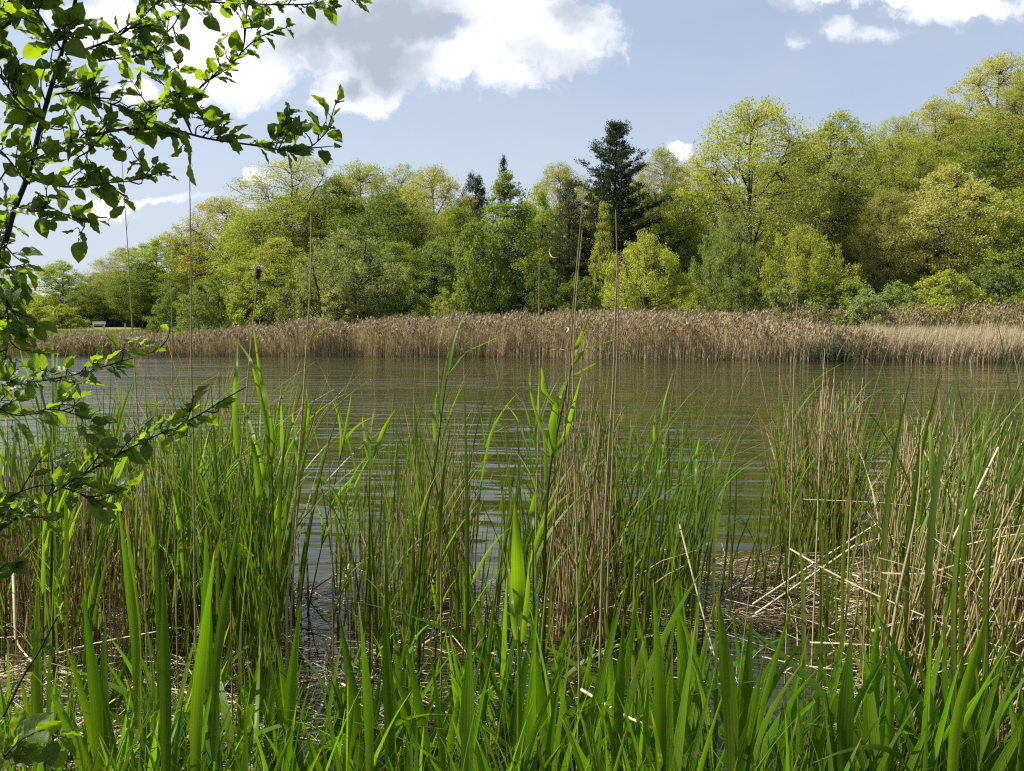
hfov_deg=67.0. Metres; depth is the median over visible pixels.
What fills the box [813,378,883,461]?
dead stalk clump
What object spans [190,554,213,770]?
sword leaf
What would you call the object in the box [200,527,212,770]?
sword leaf
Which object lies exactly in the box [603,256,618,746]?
dry reed stem
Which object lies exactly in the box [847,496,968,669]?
dead stalk clump
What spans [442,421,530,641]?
cattail plant
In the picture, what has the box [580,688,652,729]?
fallen straw
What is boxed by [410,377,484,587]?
cattail plant
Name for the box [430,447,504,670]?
reed plant
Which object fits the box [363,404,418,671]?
cattail plant
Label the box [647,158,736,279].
broadleaf tree
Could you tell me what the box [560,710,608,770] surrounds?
iris clump
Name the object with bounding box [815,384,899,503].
cattail plant
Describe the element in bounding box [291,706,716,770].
iris clump
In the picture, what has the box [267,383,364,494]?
cattail plant
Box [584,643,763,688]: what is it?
fallen straw
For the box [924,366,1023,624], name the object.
cattail plant
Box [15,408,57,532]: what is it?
dead stalk clump
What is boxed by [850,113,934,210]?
broadleaf tree
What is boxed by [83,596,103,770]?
sword leaf
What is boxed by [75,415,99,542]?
dead stalk clump
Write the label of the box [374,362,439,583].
cattail plant
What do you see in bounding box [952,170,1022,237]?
broadleaf tree
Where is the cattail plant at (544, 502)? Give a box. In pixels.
[470,417,574,588]
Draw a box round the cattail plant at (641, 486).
[581,397,717,576]
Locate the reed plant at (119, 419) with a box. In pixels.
[107,379,151,545]
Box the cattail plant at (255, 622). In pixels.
[219,370,326,684]
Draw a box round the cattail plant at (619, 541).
[597,435,737,638]
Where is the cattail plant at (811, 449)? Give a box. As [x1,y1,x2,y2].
[768,350,865,546]
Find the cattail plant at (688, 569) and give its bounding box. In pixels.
[684,414,764,630]
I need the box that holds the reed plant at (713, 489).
[657,428,757,620]
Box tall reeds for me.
[717,299,1023,330]
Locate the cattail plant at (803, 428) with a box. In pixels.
[779,382,851,471]
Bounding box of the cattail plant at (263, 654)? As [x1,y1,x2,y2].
[28,390,307,721]
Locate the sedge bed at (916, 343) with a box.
[728,319,1023,363]
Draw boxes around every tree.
[0,274,45,307]
[26,259,103,318]
[62,272,129,324]
[82,245,158,326]
[83,270,144,309]
[90,261,177,328]
[118,234,194,318]
[150,226,233,318]
[156,195,258,320]
[194,236,241,287]
[201,210,305,311]
[219,190,342,296]
[219,237,335,324]
[222,154,370,281]
[282,184,340,251]
[291,227,411,321]
[296,174,379,306]
[314,238,365,287]
[319,158,422,271]
[323,189,439,304]
[363,240,439,319]
[367,184,430,220]
[371,205,458,298]
[372,162,432,229]
[393,162,483,275]
[404,236,473,320]
[424,199,445,222]
[431,203,491,288]
[442,196,497,265]
[450,170,558,318]
[452,213,516,316]
[455,170,493,266]
[492,155,514,255]
[509,183,572,305]
[509,207,556,266]
[516,160,598,275]
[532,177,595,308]
[535,207,592,262]
[552,118,688,306]
[572,186,629,252]
[579,201,615,311]
[599,229,708,337]
[608,180,667,246]
[628,184,697,309]
[630,143,694,239]
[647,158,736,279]
[653,187,729,312]
[667,95,833,296]
[684,209,765,314]
[688,180,746,233]
[724,156,792,237]
[751,223,862,317]
[752,216,827,274]
[755,138,849,286]
[778,108,902,273]
[788,154,908,293]
[804,144,863,214]
[836,203,888,265]
[847,132,950,289]
[847,186,928,304]
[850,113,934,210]
[867,160,1023,307]
[882,136,978,266]
[887,96,985,177]
[909,129,1023,267]
[932,49,1023,178]
[936,118,985,170]
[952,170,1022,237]
[960,186,1023,309]
[965,110,1022,172]
[973,69,1023,194]
[991,164,1023,243]
[997,168,1023,206]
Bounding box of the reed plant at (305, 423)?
[290,389,309,655]
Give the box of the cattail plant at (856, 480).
[761,382,904,553]
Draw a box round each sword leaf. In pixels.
[31,583,41,770]
[46,568,53,770]
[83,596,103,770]
[99,614,108,767]
[119,510,139,729]
[159,565,170,770]
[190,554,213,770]
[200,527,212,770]
[211,501,242,761]
[283,602,300,769]
[339,615,362,770]
[358,601,373,770]
[382,604,394,770]
[460,630,473,770]
[613,616,624,764]
[653,583,665,770]
[677,576,689,718]
[716,593,738,770]
[740,616,752,716]
[755,601,793,770]
[837,635,853,770]
[862,626,879,758]
[947,608,988,770]
[960,633,1015,740]
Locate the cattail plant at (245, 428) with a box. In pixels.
[217,377,300,522]
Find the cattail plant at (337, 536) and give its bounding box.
[299,389,376,599]
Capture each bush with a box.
[0,291,46,325]
[3,299,59,327]
[41,303,91,328]
[59,308,96,326]
[76,310,118,326]
[92,307,139,326]
[116,313,146,326]
[141,279,202,332]
[172,282,226,333]
[177,272,235,330]
[219,273,291,329]
[223,287,274,327]
[265,274,328,328]
[280,268,325,308]
[306,281,372,324]
[351,277,396,311]
[377,277,445,320]
[398,292,433,319]
[427,287,466,320]
[466,269,496,316]
[496,278,544,314]
[517,263,563,318]
[522,273,558,314]
[551,272,604,316]
[587,277,644,316]
[634,291,664,311]
[664,289,696,311]
[676,299,711,316]
[714,269,769,318]
[760,273,800,304]
[760,277,818,323]
[776,268,880,326]
[842,287,894,330]
[859,272,892,308]
[870,279,926,328]
[882,288,933,309]
[893,265,1002,329]
[941,259,1023,327]
[993,289,1023,329]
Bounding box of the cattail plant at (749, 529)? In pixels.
[722,425,783,577]
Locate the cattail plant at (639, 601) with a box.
[614,417,727,608]
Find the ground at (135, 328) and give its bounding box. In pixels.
[4,231,1023,362]
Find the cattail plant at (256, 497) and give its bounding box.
[195,361,375,604]
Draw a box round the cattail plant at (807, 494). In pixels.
[758,370,840,561]
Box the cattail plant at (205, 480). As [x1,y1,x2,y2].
[144,365,234,538]
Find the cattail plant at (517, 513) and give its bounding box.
[499,427,565,576]
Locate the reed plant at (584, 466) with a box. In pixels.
[564,439,623,612]
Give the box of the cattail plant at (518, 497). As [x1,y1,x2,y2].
[409,360,543,573]
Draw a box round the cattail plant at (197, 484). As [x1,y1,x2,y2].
[140,384,298,594]
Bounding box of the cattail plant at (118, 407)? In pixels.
[85,346,139,500]
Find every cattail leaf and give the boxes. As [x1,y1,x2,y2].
[64,489,68,632]
[125,515,141,742]
[131,551,156,765]
[154,494,161,714]
[211,387,219,613]
[221,419,231,677]
[237,526,252,734]
[277,412,287,613]
[384,495,389,643]
[403,450,407,684]
[437,425,450,613]
[463,360,468,651]
[631,490,639,678]
[712,439,738,626]
[797,518,805,670]
[831,378,860,613]
[840,336,891,652]
[880,360,914,652]
[904,360,943,648]
[925,342,965,678]
[950,361,997,704]
[958,342,1014,678]
[982,364,1022,704]
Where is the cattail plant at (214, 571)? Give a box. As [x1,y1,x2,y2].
[164,424,254,668]
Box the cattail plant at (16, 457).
[0,349,46,556]
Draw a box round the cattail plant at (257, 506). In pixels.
[206,411,277,577]
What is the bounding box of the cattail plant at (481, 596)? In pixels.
[474,425,583,651]
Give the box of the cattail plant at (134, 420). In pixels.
[115,364,156,499]
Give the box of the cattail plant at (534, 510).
[521,422,622,566]
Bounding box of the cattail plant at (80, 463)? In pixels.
[1,375,145,576]
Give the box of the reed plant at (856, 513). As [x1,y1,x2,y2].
[845,412,913,550]
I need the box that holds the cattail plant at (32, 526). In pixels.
[10,374,217,613]
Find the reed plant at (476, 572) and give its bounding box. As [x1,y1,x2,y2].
[431,500,509,678]
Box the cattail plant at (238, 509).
[205,379,256,649]
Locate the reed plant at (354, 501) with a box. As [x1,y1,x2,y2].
[290,460,391,667]
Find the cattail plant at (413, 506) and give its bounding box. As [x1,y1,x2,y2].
[383,377,510,609]
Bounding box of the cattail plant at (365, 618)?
[340,410,410,676]
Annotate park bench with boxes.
[91,321,105,329]
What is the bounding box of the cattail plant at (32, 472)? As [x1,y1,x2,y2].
[10,386,92,591]
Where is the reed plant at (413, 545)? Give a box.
[364,428,444,664]
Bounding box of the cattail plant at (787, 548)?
[771,455,805,583]
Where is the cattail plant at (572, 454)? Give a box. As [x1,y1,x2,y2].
[557,376,601,545]
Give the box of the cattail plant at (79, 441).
[56,351,120,580]
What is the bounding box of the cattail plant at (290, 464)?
[227,391,328,538]
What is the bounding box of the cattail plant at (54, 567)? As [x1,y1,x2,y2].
[16,408,117,659]
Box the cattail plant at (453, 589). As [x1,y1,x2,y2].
[414,418,481,650]
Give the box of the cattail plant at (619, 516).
[579,360,649,612]
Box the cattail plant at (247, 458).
[206,380,300,607]
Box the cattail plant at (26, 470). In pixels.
[0,422,46,552]
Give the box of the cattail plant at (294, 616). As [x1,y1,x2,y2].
[188,370,309,624]
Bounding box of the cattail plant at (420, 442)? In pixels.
[411,358,469,565]
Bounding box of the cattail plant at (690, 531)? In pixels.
[644,402,722,580]
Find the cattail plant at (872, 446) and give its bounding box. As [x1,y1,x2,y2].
[806,391,959,498]
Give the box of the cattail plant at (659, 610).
[636,416,785,678]
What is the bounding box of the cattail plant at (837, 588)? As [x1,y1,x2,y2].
[812,463,903,637]
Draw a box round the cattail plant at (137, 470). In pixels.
[93,361,170,539]
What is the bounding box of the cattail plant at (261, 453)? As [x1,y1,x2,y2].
[148,373,296,526]
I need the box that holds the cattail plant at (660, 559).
[646,405,736,642]
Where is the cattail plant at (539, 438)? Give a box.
[491,374,606,516]
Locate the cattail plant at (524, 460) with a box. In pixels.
[468,385,579,567]
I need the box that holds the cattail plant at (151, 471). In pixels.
[124,382,238,557]
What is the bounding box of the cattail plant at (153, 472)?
[131,411,218,641]
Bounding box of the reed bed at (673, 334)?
[25,304,894,361]
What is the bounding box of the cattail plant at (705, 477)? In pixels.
[679,392,761,583]
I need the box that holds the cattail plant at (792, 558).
[767,431,829,598]
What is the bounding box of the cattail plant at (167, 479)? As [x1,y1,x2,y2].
[98,385,213,618]
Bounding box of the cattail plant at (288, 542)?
[165,372,391,676]
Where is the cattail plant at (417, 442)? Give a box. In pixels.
[397,372,458,504]
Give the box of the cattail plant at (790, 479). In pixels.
[761,391,877,539]
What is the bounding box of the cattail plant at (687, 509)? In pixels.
[662,393,797,599]
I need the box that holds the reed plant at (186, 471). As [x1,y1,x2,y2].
[155,373,252,689]
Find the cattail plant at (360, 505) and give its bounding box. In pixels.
[315,356,402,569]
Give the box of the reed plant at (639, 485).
[616,426,650,589]
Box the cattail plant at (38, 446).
[1,402,70,567]
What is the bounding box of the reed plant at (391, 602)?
[372,461,444,698]
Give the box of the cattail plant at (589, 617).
[542,437,620,666]
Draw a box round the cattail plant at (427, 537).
[389,367,457,638]
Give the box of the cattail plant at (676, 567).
[662,409,795,623]
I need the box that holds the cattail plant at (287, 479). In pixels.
[243,358,380,518]
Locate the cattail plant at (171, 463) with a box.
[104,366,186,612]
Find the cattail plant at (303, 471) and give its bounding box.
[227,372,349,590]
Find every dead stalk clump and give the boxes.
[0,436,38,549]
[0,436,140,645]
[0,442,58,613]
[0,452,58,636]
[0,465,79,638]
[0,524,42,665]
[1,457,80,629]
[1,541,29,621]
[2,430,20,556]
[2,436,138,670]
[9,457,42,602]
[13,426,100,601]
[14,432,147,663]
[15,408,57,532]
[17,481,192,686]
[19,442,36,557]
[23,441,88,595]
[31,502,104,650]
[45,466,139,597]
[49,465,169,623]
[70,475,99,583]
[73,400,90,523]
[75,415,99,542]
[79,435,139,614]
[91,449,121,605]
[98,464,136,547]
[99,420,171,617]
[102,464,180,649]
[113,449,201,644]
[113,487,147,617]
[114,497,176,617]
[117,456,203,613]
[140,458,167,523]
[160,491,201,605]
[167,513,241,683]
[203,413,280,618]
[212,408,271,521]
[225,403,245,489]
[322,500,359,575]
[330,509,360,568]
[350,510,383,604]
[350,531,392,597]
[354,526,394,631]
[361,481,393,566]
[365,422,445,560]
[371,444,457,605]
[372,468,436,607]
[386,458,447,547]
[391,470,419,588]
[394,444,483,603]
[395,445,463,597]
[396,445,494,610]
[399,475,451,583]
[403,419,471,536]
[410,417,479,557]
[421,415,459,535]
[422,421,474,577]
[429,456,486,587]
[432,422,488,540]
[442,442,489,557]
[476,411,577,582]
[499,399,612,604]
[499,407,583,602]
[503,431,581,552]
[514,398,633,617]
[525,423,690,653]
[527,406,609,536]
[531,471,683,641]
[535,459,614,648]
[540,428,598,529]
[548,393,631,595]
[549,433,634,551]
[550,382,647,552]
[557,464,603,649]
[558,463,649,581]
[566,476,615,627]
[567,421,658,638]
[587,448,606,590]
[717,377,833,543]
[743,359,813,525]
[753,398,816,528]
[755,418,869,543]
[760,408,828,516]
[766,409,806,508]
[771,415,836,552]
[774,379,859,539]
[775,409,881,549]
[779,368,913,558]
[780,420,857,549]
[785,385,826,520]
[785,419,841,525]
[787,392,869,560]
[789,394,857,512]
[796,368,911,555]
[796,384,855,499]
[808,422,870,521]
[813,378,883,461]
[817,527,937,689]
[818,405,846,481]
[820,382,880,555]
[821,533,940,750]
[830,472,1020,725]
[833,468,906,665]
[834,479,921,622]
[840,520,950,693]
[843,403,862,460]
[844,378,914,535]
[844,503,948,709]
[847,394,925,564]
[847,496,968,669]
[848,501,918,605]
[851,549,1023,723]
[853,435,916,593]
[853,435,983,535]
[856,484,949,591]
[857,455,1010,541]
[859,408,927,546]
[861,440,920,559]
[865,410,951,609]
[866,413,937,571]
[870,470,992,602]
[872,514,973,702]
[879,488,1023,769]
[879,534,1023,770]
[887,475,942,640]
[888,389,989,497]
[895,422,992,511]
[901,526,1008,681]
[914,415,1015,501]
[914,433,957,536]
[918,551,1023,764]
[922,411,984,553]
[923,484,1023,692]
[928,444,1023,541]
[930,398,987,501]
[937,401,1003,548]
[939,483,1023,672]
[953,454,995,515]
[958,445,1022,650]
[958,487,1023,640]
[964,472,1023,669]
[966,520,1023,770]
[969,420,1023,596]
[975,460,991,577]
[978,456,1023,639]
[978,617,1023,696]
[996,433,1023,570]
[1016,621,1023,673]
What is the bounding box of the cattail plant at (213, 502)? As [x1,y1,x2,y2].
[162,364,258,648]
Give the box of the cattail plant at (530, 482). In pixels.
[523,415,570,545]
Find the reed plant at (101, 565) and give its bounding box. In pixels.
[68,440,130,669]
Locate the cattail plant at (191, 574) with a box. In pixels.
[163,357,231,658]
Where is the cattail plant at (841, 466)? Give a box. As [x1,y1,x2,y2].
[798,403,888,524]
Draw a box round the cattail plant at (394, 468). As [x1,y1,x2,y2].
[351,411,430,532]
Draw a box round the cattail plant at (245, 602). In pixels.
[168,375,300,655]
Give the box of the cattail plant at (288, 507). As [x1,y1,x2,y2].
[178,353,330,683]
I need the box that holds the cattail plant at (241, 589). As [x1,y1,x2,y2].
[178,401,274,671]
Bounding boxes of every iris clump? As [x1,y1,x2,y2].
[0,648,55,770]
[0,653,77,770]
[0,700,42,770]
[1,689,12,729]
[16,639,159,770]
[24,629,110,766]
[27,643,335,764]
[38,662,267,770]
[44,609,349,770]
[69,594,155,711]
[73,637,450,770]
[86,708,149,770]
[90,736,102,770]
[98,685,160,770]
[98,696,308,770]
[107,613,289,748]
[127,635,191,770]
[136,686,248,770]
[190,619,449,770]
[191,627,276,770]
[191,627,454,770]
[193,652,240,770]
[223,639,299,770]
[224,697,356,770]
[228,614,618,768]
[228,640,318,757]
[233,642,306,770]
[263,704,321,770]
[264,698,377,770]
[266,605,665,770]
[289,632,502,770]
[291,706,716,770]
[299,598,593,770]
[311,682,410,770]
[317,578,780,770]
[337,587,676,717]
[366,548,524,757]
[373,626,485,770]
[376,706,426,770]
[393,570,423,737]
[406,606,694,768]
[417,655,574,770]
[436,596,590,770]
[459,726,596,770]
[462,655,527,770]
[474,614,860,770]
[495,749,609,770]
[497,570,813,770]
[500,623,629,770]
[508,588,799,707]
[508,728,646,770]
[558,713,677,770]
[560,669,692,770]
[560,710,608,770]
[563,668,634,770]
[568,562,700,770]
[573,603,996,770]
[618,621,741,770]
[635,604,713,770]
[638,692,790,770]
[644,631,802,770]
[664,545,724,705]
[681,587,1023,770]
[731,693,861,770]
[738,640,832,768]
[764,642,893,770]
[774,712,826,770]
[794,612,864,770]
[808,653,919,770]
[809,598,1019,765]
[812,623,910,770]
[814,605,1023,770]
[823,582,941,691]
[831,610,1011,743]
[833,637,939,770]
[856,584,903,770]
[859,599,995,768]
[868,595,1023,770]
[898,563,1020,727]
[922,700,939,770]
[937,660,1023,770]
[966,582,1022,770]
[971,580,1023,697]
[974,713,1023,770]
[976,549,1023,770]
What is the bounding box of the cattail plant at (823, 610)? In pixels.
[812,400,874,675]
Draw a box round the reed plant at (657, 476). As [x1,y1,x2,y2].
[644,370,677,633]
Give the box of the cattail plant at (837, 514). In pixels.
[828,397,901,569]
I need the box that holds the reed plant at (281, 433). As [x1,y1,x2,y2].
[224,391,349,640]
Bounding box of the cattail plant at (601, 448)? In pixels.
[537,347,698,554]
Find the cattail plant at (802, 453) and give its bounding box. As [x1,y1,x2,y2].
[793,399,846,536]
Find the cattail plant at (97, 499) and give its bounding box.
[45,383,126,611]
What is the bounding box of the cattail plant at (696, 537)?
[662,364,751,654]
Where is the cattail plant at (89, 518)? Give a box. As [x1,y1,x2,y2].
[0,388,126,605]
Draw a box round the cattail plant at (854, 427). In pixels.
[826,383,871,466]
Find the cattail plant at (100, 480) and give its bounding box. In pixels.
[49,330,118,601]
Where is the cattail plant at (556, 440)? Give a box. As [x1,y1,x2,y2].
[505,358,582,541]
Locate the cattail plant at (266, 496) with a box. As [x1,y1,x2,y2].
[245,397,334,581]
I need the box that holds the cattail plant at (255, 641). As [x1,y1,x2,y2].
[226,412,322,694]
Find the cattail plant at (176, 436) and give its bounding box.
[113,384,222,488]
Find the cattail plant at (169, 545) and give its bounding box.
[142,362,313,580]
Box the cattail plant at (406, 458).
[391,387,428,550]
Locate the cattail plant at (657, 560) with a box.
[625,355,740,658]
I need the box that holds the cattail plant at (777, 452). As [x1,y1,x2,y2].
[766,358,822,526]
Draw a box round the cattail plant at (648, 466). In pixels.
[590,364,678,554]
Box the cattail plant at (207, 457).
[172,369,233,518]
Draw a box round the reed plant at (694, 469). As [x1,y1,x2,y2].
[690,438,699,635]
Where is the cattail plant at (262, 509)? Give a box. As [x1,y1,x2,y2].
[191,363,299,624]
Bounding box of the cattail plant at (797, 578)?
[772,459,826,635]
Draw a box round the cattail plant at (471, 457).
[418,367,494,543]
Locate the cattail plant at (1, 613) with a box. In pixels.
[0,435,37,654]
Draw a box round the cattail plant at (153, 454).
[107,376,191,540]
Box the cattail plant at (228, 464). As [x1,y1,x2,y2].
[197,369,304,588]
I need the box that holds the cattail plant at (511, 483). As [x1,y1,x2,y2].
[498,404,529,555]
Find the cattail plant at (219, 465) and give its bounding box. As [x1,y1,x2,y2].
[196,400,256,573]
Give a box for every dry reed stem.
[122,165,147,690]
[167,294,180,696]
[188,141,196,658]
[285,215,345,677]
[327,359,333,679]
[436,295,442,703]
[535,234,557,611]
[536,184,583,767]
[553,325,568,686]
[572,230,582,768]
[599,209,617,667]
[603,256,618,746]
[784,300,798,683]
[811,350,824,665]
[844,410,851,649]
[881,441,921,704]
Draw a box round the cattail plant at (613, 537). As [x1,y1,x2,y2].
[599,369,659,594]
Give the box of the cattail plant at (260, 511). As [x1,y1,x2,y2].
[216,333,321,555]
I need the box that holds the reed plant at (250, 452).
[245,409,287,492]
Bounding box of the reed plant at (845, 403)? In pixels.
[824,378,882,538]
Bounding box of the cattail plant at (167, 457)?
[125,346,253,610]
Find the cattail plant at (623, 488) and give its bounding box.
[602,425,677,571]
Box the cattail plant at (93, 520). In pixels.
[63,388,132,627]
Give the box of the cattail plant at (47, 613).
[10,434,136,686]
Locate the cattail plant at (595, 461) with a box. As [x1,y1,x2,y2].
[572,367,676,600]
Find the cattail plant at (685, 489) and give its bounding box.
[665,390,707,580]
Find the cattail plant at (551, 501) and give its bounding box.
[507,396,617,583]
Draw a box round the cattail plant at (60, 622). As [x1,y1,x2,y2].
[34,426,126,667]
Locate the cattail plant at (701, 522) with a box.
[682,425,728,600]
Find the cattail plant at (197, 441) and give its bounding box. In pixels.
[133,366,216,589]
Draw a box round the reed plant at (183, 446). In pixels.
[146,388,237,540]
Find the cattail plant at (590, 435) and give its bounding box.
[575,391,614,465]
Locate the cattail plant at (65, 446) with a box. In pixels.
[5,373,167,580]
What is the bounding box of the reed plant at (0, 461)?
[0,437,9,474]
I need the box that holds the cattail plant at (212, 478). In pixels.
[125,362,229,631]
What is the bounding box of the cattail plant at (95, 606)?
[47,351,135,690]
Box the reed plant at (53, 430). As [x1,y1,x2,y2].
[19,309,57,741]
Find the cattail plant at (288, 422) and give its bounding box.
[243,356,309,487]
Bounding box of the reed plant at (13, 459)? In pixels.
[0,417,57,678]
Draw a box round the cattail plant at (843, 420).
[836,380,870,485]
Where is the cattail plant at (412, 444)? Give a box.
[400,371,451,548]
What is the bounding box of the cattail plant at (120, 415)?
[50,362,138,543]
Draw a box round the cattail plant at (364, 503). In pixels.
[338,383,403,541]
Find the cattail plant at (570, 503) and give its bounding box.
[561,421,589,585]
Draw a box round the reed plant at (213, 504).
[211,451,249,586]
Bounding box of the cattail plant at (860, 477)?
[778,398,874,546]
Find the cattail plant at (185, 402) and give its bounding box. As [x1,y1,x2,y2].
[164,346,217,502]
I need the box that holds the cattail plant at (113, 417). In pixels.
[86,327,153,598]
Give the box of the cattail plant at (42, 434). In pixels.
[28,382,71,494]
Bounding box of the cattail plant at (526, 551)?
[481,342,578,652]
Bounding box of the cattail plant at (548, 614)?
[515,431,564,673]
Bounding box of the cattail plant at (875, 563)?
[809,384,938,657]
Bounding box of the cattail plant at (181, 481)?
[138,399,215,588]
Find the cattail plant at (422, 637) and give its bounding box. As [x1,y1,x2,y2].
[401,386,482,668]
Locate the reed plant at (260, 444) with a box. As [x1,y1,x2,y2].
[247,429,266,472]
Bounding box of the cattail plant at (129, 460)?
[88,371,180,547]
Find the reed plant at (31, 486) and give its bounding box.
[16,433,78,568]
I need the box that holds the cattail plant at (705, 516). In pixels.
[689,423,764,599]
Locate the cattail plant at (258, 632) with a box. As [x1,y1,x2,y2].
[244,404,332,723]
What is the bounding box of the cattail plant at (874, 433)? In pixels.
[858,370,890,513]
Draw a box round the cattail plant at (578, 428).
[518,360,604,510]
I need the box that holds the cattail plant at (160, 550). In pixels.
[120,389,333,644]
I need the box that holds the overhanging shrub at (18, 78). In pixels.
[0,0,371,770]
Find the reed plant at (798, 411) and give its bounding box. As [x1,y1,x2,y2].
[769,363,842,550]
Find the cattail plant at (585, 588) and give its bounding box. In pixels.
[561,404,764,682]
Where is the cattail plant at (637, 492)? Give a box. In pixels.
[626,391,714,598]
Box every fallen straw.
[0,631,155,671]
[0,650,149,675]
[4,656,184,770]
[5,653,78,662]
[9,666,182,707]
[12,573,16,639]
[13,635,75,690]
[15,660,193,697]
[43,634,120,680]
[59,651,152,656]
[61,671,188,684]
[108,647,191,674]
[144,682,254,704]
[149,627,247,660]
[172,642,323,670]
[290,579,320,594]
[303,564,358,595]
[312,636,334,720]
[414,624,486,650]
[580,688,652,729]
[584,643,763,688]
[585,618,710,641]
[602,626,711,649]
[637,611,749,624]
[641,581,793,600]
[676,615,854,625]
[679,524,714,657]
[686,622,829,675]
[698,633,774,639]
[704,562,776,598]
[718,564,794,591]
[725,599,849,636]
[741,579,874,595]
[741,587,800,633]
[741,606,812,620]
[752,522,877,604]
[754,543,857,614]
[761,656,856,670]
[782,575,797,646]
[789,548,1022,656]
[803,499,981,518]
[809,641,1011,692]
[838,581,1007,617]
[853,563,922,602]
[867,512,995,610]
[871,611,965,631]
[877,557,965,581]
[882,560,972,574]
[889,589,917,655]
[910,617,1022,621]
[924,450,998,575]
[924,531,1006,646]
[936,557,1023,586]
[943,480,1022,505]
[944,533,1023,550]
[951,410,956,467]
[952,447,998,541]
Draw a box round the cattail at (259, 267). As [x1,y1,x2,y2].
[230,224,264,724]
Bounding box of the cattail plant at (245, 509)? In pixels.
[216,420,261,577]
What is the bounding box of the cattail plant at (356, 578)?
[306,403,378,638]
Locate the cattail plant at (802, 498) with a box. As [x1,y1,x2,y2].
[796,360,857,549]
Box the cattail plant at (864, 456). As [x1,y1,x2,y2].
[812,396,956,543]
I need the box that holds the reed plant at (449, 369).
[417,311,497,689]
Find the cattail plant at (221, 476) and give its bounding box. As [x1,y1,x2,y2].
[177,354,255,604]
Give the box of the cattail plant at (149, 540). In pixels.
[136,419,210,648]
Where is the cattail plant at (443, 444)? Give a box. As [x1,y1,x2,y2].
[425,397,511,532]
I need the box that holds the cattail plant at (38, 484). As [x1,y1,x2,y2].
[30,422,53,589]
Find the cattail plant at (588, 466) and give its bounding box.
[528,400,632,546]
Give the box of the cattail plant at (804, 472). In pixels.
[791,406,856,542]
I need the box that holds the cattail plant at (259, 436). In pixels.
[209,365,297,574]
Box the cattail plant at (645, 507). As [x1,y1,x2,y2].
[635,358,671,558]
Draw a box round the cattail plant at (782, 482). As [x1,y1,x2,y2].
[766,413,830,554]
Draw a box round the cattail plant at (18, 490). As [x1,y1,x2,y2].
[1,401,48,591]
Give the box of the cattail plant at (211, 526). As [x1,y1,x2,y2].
[173,385,265,621]
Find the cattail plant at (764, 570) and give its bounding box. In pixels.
[748,445,800,600]
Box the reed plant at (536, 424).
[507,367,564,580]
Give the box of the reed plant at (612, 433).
[597,391,639,509]
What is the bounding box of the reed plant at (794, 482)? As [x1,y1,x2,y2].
[782,435,813,563]
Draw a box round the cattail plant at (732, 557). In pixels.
[719,430,767,613]
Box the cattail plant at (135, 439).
[110,397,152,546]
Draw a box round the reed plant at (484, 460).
[471,363,516,596]
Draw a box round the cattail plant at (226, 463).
[159,374,280,532]
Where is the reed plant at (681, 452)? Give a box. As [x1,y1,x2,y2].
[670,384,722,552]
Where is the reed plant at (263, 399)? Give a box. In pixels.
[232,324,297,684]
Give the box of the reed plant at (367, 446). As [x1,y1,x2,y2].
[362,400,394,679]
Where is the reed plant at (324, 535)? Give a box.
[309,396,375,606]
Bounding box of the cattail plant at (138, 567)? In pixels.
[127,401,247,665]
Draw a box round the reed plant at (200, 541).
[179,446,260,672]
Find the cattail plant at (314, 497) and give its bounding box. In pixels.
[212,368,380,633]
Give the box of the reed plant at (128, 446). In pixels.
[115,395,144,503]
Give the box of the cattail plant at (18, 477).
[0,329,77,603]
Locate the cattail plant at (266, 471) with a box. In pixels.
[239,394,299,610]
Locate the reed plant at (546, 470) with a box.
[485,437,586,646]
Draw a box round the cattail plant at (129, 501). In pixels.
[98,412,170,581]
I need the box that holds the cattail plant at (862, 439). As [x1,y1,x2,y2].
[846,367,908,516]
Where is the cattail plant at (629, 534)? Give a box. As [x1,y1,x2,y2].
[534,426,667,630]
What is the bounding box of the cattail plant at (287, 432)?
[155,374,339,503]
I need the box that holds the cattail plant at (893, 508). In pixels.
[844,399,928,637]
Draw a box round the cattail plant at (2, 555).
[1,368,36,613]
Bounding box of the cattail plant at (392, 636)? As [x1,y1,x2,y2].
[304,459,449,667]
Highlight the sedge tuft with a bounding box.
[799,335,876,361]
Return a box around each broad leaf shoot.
[507,503,532,763]
[529,490,535,620]
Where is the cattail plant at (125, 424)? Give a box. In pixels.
[20,376,162,536]
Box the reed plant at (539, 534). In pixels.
[507,406,592,734]
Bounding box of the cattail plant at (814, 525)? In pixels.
[784,379,938,565]
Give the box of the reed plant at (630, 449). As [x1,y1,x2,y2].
[596,419,652,534]
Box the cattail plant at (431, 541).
[399,391,474,639]
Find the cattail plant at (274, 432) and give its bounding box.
[257,362,299,504]
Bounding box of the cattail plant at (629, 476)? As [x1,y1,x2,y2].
[592,395,675,548]
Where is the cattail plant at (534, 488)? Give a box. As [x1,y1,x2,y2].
[519,409,580,566]
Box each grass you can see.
[0,333,129,355]
[0,619,1022,770]
[10,327,172,339]
[845,323,1023,336]
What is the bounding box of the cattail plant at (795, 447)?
[769,373,861,517]
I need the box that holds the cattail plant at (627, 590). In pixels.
[598,372,696,658]
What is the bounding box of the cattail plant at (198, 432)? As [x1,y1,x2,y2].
[169,352,241,528]
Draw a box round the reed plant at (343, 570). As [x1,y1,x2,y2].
[322,450,373,621]
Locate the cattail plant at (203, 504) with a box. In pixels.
[152,332,247,641]
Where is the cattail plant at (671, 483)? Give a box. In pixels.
[635,399,813,604]
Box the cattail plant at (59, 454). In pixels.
[12,391,78,586]
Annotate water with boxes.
[0,355,1023,770]
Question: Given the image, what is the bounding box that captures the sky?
[0,0,1023,324]
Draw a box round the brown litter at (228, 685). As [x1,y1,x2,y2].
[0,543,1016,770]
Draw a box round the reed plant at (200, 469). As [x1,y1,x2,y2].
[159,432,247,603]
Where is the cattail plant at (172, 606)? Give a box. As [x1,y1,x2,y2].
[140,408,205,662]

